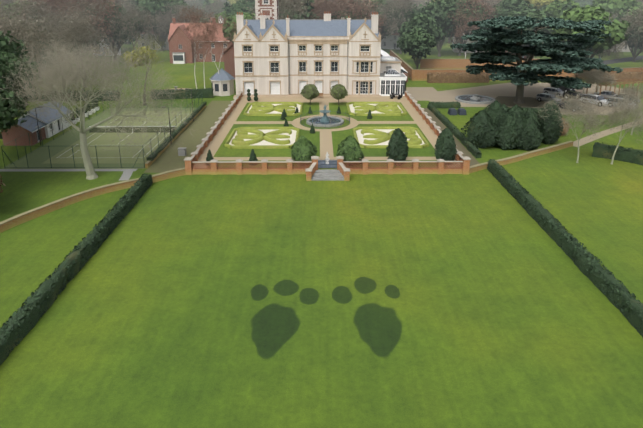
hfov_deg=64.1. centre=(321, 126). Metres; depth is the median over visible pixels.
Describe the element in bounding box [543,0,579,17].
tree
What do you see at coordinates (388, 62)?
house block
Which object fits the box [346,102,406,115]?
parterre box hedges
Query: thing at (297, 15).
tree
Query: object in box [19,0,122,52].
tree
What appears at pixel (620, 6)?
tree
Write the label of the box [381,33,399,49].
village house
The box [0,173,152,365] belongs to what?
lawn hedge
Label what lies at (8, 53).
evergreens
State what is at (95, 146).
tennis fence
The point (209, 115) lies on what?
rough ground
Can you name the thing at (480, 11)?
tree
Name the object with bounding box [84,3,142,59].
tree
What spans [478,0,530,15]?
tree
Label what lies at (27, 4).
tree
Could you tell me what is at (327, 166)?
slate gate pad
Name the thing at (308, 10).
tree
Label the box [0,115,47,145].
brick cottage end
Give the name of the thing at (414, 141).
parterre box hedges
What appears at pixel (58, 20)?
tree
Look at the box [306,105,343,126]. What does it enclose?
fountain pond
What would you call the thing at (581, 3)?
tree
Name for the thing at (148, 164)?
court retaining wall
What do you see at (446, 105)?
hedge
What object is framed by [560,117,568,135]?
russet shrub
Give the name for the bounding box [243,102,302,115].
parterre box hedges
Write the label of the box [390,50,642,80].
kitchen garden walls
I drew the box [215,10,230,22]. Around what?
tree
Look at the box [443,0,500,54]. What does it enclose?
tree
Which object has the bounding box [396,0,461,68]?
evergreen oaks
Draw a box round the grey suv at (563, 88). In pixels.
[551,86,574,91]
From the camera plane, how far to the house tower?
111.95 m
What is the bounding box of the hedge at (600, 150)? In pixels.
[592,142,642,165]
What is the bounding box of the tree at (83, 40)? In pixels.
[42,16,108,77]
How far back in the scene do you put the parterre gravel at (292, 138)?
71.17 m
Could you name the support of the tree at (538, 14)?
on the ground at (118, 334)
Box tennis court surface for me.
[2,108,195,168]
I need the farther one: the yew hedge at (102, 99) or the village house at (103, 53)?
the village house at (103, 53)
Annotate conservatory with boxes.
[379,69,406,95]
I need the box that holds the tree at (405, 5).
[372,0,418,53]
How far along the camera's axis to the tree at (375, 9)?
169.13 m
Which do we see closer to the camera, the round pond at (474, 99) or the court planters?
the court planters
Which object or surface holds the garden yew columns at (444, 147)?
on the garden lawn platform
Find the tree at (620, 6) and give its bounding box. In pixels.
[585,0,642,17]
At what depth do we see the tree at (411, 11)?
169.57 m
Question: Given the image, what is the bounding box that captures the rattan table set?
[390,93,402,98]
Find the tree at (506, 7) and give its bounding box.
[487,0,537,28]
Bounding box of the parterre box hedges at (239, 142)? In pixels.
[224,127,299,148]
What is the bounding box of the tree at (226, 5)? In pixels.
[222,0,229,11]
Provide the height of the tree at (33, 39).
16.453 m
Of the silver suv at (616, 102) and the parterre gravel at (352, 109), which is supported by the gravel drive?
the silver suv at (616, 102)
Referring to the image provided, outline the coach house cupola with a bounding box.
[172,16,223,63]
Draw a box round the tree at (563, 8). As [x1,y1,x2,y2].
[542,2,574,18]
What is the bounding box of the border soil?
[424,108,479,165]
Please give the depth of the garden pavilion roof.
102.73 m
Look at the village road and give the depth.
154.31 m
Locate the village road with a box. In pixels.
[593,55,642,64]
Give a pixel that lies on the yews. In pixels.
(502, 126)
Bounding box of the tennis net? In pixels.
[89,126,175,132]
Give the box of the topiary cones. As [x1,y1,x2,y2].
[206,106,372,165]
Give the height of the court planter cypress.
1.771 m
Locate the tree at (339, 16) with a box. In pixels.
[331,8,360,18]
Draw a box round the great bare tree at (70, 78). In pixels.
[0,34,197,179]
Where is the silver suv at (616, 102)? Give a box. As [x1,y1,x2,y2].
[607,97,636,109]
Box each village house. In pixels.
[93,38,120,55]
[137,27,168,49]
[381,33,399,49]
[452,33,484,52]
[604,41,630,51]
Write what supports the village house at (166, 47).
on the ground at (118, 334)
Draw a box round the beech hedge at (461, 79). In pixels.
[427,72,489,82]
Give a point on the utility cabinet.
(181, 151)
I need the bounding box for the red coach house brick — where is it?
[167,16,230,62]
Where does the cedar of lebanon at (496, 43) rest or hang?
on the ground at (118, 334)
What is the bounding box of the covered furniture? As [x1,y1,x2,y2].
[448,108,466,114]
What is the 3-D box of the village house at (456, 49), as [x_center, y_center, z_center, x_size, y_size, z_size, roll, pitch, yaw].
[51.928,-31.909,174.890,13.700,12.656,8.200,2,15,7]
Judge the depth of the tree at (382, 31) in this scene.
168.84 m
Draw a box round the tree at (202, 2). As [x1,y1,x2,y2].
[188,0,205,10]
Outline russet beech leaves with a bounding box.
[0,175,4,192]
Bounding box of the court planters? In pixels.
[72,106,98,123]
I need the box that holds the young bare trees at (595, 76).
[534,69,642,163]
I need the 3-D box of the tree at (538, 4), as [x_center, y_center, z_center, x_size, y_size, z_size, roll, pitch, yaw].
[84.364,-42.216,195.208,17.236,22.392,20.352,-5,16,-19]
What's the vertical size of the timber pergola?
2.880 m
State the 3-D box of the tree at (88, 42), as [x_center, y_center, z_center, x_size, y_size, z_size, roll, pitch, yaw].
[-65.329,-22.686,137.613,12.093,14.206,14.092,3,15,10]
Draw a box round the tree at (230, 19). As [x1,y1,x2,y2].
[222,11,255,43]
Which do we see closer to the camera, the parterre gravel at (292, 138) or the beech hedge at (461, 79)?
the parterre gravel at (292, 138)
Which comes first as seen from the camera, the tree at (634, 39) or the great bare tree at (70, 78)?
the great bare tree at (70, 78)
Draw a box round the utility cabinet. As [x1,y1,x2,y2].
[178,147,186,155]
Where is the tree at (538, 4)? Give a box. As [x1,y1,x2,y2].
[528,0,569,10]
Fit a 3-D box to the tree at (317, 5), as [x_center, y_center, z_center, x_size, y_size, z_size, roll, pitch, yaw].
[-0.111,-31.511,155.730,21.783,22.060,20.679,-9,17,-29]
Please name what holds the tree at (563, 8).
on the ground at (118, 334)
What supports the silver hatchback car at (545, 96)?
on the gravel drive
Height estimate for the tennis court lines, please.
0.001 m
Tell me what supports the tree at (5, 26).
on the ground at (118, 334)
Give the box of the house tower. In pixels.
[255,0,278,18]
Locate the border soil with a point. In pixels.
(465, 151)
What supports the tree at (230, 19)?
on the ground at (118, 334)
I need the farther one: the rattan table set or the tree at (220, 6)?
the tree at (220, 6)
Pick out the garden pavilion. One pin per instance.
(230, 87)
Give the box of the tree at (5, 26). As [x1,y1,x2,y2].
[0,11,65,76]
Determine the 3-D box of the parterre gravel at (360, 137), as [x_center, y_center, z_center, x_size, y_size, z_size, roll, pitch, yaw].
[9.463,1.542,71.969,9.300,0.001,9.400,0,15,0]
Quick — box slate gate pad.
[318,160,336,167]
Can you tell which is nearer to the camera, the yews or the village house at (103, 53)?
the yews
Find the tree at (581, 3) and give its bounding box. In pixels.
[574,0,587,6]
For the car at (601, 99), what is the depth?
94.70 m
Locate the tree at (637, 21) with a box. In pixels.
[615,6,642,47]
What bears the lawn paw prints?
on the ground at (118, 334)
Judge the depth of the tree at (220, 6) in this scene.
217.08 m
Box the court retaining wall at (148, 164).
[145,105,205,167]
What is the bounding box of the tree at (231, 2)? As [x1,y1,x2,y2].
[227,0,246,5]
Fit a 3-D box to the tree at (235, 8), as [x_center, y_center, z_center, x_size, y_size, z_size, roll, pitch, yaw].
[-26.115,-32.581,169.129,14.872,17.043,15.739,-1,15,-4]
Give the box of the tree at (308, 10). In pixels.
[298,0,315,18]
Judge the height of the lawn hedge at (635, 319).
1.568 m
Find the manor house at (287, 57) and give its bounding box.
[232,11,381,97]
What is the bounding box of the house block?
[380,56,401,72]
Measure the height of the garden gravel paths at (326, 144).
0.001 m
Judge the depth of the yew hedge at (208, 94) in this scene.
100.44 m
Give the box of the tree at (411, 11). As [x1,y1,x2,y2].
[394,2,420,30]
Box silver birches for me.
[175,6,482,88]
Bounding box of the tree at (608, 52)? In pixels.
[598,42,629,61]
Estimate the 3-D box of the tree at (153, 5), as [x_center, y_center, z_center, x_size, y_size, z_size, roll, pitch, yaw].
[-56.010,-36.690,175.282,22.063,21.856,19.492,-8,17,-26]
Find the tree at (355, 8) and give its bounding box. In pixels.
[317,0,387,34]
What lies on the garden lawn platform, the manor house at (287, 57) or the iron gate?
the iron gate
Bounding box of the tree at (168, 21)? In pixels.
[150,1,205,36]
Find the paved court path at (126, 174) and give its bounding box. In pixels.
[0,169,136,180]
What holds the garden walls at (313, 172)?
on the ground at (118, 334)
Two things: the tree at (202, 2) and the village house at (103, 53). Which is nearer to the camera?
the village house at (103, 53)
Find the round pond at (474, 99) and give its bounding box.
[455,94,494,103]
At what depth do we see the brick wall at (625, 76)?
118.68 m
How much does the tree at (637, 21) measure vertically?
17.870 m
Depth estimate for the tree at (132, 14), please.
142.87 m
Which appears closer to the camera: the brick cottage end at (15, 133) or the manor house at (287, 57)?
the brick cottage end at (15, 133)
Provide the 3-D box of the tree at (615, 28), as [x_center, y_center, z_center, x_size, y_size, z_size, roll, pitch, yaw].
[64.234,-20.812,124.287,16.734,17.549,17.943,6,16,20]
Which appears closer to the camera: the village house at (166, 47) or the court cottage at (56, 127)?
the court cottage at (56, 127)
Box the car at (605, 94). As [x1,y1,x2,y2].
[594,90,616,97]
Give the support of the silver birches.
on the ground at (118, 334)
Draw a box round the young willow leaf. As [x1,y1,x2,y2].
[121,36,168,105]
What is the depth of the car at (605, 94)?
100.15 m
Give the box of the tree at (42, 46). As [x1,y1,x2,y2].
[25,2,57,70]
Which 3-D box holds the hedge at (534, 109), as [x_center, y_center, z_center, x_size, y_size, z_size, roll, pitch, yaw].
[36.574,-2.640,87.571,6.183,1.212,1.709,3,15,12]
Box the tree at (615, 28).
[551,3,630,57]
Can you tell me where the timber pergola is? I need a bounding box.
[585,78,642,94]
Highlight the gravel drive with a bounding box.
[406,82,642,146]
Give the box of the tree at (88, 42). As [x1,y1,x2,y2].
[53,18,103,68]
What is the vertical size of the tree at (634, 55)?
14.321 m
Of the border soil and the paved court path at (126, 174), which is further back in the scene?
the border soil
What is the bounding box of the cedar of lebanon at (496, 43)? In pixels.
[450,16,623,103]
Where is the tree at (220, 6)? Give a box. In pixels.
[199,0,228,17]
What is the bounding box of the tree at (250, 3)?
[236,0,296,13]
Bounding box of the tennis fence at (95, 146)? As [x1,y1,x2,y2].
[1,93,202,167]
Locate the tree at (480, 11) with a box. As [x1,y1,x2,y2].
[449,0,489,55]
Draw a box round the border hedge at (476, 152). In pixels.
[427,103,481,157]
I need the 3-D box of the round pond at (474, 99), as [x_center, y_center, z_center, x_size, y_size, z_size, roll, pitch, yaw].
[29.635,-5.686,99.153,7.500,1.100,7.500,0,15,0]
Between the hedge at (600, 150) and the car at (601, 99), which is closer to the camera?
the hedge at (600, 150)
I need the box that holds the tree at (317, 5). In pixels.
[294,0,351,18]
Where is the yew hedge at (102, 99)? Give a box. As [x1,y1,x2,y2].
[28,89,119,100]
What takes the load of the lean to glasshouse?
on the ground at (118, 334)
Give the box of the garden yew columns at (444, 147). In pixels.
[386,128,456,165]
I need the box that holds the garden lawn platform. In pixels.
[200,97,455,168]
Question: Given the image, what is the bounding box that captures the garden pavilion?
[210,79,233,95]
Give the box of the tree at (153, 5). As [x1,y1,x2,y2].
[125,0,189,50]
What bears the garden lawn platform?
on the ground at (118, 334)
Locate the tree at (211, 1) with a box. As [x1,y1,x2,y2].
[201,0,223,10]
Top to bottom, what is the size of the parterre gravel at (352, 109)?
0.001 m
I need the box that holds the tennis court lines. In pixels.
[57,118,175,157]
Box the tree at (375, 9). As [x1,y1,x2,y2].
[356,0,399,34]
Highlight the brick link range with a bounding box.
[224,33,236,79]
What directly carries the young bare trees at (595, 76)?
on the ground at (118, 334)
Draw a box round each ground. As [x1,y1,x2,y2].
[0,36,642,427]
[144,101,230,172]
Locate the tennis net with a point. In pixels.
(133, 126)
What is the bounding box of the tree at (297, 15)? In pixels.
[278,9,320,18]
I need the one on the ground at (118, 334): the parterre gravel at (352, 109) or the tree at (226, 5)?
the tree at (226, 5)
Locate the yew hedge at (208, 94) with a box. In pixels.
[151,88,213,99]
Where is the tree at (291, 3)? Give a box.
[244,0,311,18]
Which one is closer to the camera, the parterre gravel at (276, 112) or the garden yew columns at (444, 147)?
the garden yew columns at (444, 147)
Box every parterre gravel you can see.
[229,130,296,144]
[247,104,300,113]
[349,104,402,112]
[356,129,424,144]
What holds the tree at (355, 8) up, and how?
on the ground at (118, 334)
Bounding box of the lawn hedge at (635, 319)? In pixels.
[487,159,642,336]
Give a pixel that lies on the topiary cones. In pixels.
(209, 157)
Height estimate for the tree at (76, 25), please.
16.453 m
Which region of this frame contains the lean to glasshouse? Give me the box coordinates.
[381,49,407,81]
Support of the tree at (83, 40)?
on the ground at (118, 334)
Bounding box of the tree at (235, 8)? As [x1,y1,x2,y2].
[222,1,255,19]
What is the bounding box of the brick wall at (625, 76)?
[602,71,642,82]
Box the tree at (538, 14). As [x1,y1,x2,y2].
[502,10,553,56]
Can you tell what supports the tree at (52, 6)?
on the ground at (118, 334)
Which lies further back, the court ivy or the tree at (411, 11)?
the tree at (411, 11)
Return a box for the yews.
[461,100,563,150]
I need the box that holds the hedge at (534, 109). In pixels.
[521,107,542,114]
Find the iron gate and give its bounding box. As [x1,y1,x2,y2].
[318,159,336,168]
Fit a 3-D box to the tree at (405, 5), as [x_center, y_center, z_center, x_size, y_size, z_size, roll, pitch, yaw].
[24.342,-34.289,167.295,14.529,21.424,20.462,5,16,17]
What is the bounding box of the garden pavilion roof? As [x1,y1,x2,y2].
[209,68,234,91]
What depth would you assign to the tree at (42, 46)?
131.22 m
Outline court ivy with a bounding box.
[147,102,205,160]
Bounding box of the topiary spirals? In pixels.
[247,89,257,100]
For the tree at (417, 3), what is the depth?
199.94 m
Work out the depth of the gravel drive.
105.57 m
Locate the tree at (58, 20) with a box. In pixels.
[29,0,120,79]
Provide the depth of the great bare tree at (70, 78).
55.42 m
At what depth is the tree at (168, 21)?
166.98 m
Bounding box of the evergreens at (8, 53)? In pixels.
[0,31,38,138]
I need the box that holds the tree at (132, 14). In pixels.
[105,3,163,51]
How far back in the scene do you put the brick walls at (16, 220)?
54.26 m
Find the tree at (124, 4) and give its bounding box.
[91,0,139,16]
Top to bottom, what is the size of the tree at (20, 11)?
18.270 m
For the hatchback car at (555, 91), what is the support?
on the gravel drive
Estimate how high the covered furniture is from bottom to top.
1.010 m
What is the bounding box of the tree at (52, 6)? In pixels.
[13,0,91,29]
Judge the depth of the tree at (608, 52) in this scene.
127.02 m
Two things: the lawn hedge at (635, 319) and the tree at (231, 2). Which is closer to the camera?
the lawn hedge at (635, 319)
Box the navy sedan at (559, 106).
[557,101,580,110]
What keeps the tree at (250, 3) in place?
on the ground at (118, 334)
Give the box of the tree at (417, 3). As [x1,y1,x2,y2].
[396,0,432,8]
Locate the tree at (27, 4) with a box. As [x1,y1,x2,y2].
[0,0,60,77]
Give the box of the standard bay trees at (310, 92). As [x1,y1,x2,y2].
[300,84,347,104]
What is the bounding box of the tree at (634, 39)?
[629,27,642,50]
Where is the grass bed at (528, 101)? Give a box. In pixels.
[495,96,546,106]
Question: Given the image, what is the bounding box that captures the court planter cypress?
[72,98,97,120]
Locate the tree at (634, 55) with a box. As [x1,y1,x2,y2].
[612,13,642,61]
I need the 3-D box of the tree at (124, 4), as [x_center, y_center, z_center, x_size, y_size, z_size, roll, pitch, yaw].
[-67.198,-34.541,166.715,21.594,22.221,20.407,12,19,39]
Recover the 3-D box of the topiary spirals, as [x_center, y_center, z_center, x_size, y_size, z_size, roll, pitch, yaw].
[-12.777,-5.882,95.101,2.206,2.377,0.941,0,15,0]
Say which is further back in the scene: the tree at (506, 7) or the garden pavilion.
the tree at (506, 7)
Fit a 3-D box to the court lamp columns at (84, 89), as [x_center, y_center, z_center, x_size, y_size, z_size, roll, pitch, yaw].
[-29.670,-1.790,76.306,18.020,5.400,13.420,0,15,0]
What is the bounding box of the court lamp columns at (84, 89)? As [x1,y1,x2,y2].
[35,88,193,144]
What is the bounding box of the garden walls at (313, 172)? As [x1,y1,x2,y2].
[184,91,470,180]
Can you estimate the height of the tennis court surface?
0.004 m
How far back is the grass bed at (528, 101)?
98.02 m
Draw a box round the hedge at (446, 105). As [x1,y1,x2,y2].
[429,102,460,107]
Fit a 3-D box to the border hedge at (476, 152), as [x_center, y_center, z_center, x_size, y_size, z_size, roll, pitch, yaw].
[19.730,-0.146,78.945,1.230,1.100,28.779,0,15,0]
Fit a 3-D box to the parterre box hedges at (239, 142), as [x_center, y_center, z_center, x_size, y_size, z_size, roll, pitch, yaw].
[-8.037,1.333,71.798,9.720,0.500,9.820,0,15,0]
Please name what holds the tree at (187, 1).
on the ground at (118, 334)
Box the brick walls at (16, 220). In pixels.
[0,141,573,232]
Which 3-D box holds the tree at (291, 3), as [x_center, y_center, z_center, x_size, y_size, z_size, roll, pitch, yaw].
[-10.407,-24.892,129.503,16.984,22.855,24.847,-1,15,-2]
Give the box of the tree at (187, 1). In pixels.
[180,0,201,8]
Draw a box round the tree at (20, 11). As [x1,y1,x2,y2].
[3,1,50,29]
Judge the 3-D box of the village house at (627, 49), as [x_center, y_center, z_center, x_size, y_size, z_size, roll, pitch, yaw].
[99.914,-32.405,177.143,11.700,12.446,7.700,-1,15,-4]
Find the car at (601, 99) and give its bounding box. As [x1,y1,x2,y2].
[581,94,607,105]
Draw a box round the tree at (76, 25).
[40,11,96,87]
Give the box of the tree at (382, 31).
[345,0,408,40]
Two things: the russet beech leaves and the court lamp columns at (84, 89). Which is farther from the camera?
the court lamp columns at (84, 89)
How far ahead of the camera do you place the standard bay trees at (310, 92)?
90.78 m
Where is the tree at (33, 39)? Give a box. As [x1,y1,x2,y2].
[0,12,52,66]
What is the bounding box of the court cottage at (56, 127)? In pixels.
[18,101,71,137]
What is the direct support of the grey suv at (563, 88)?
on the gravel drive
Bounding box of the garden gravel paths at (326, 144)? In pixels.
[194,96,460,167]
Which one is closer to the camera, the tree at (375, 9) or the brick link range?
the brick link range
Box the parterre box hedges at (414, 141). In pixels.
[353,126,428,147]
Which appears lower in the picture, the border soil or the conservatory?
the border soil
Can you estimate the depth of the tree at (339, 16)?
151.53 m
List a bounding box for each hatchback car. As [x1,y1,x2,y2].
[536,93,561,102]
[543,87,581,99]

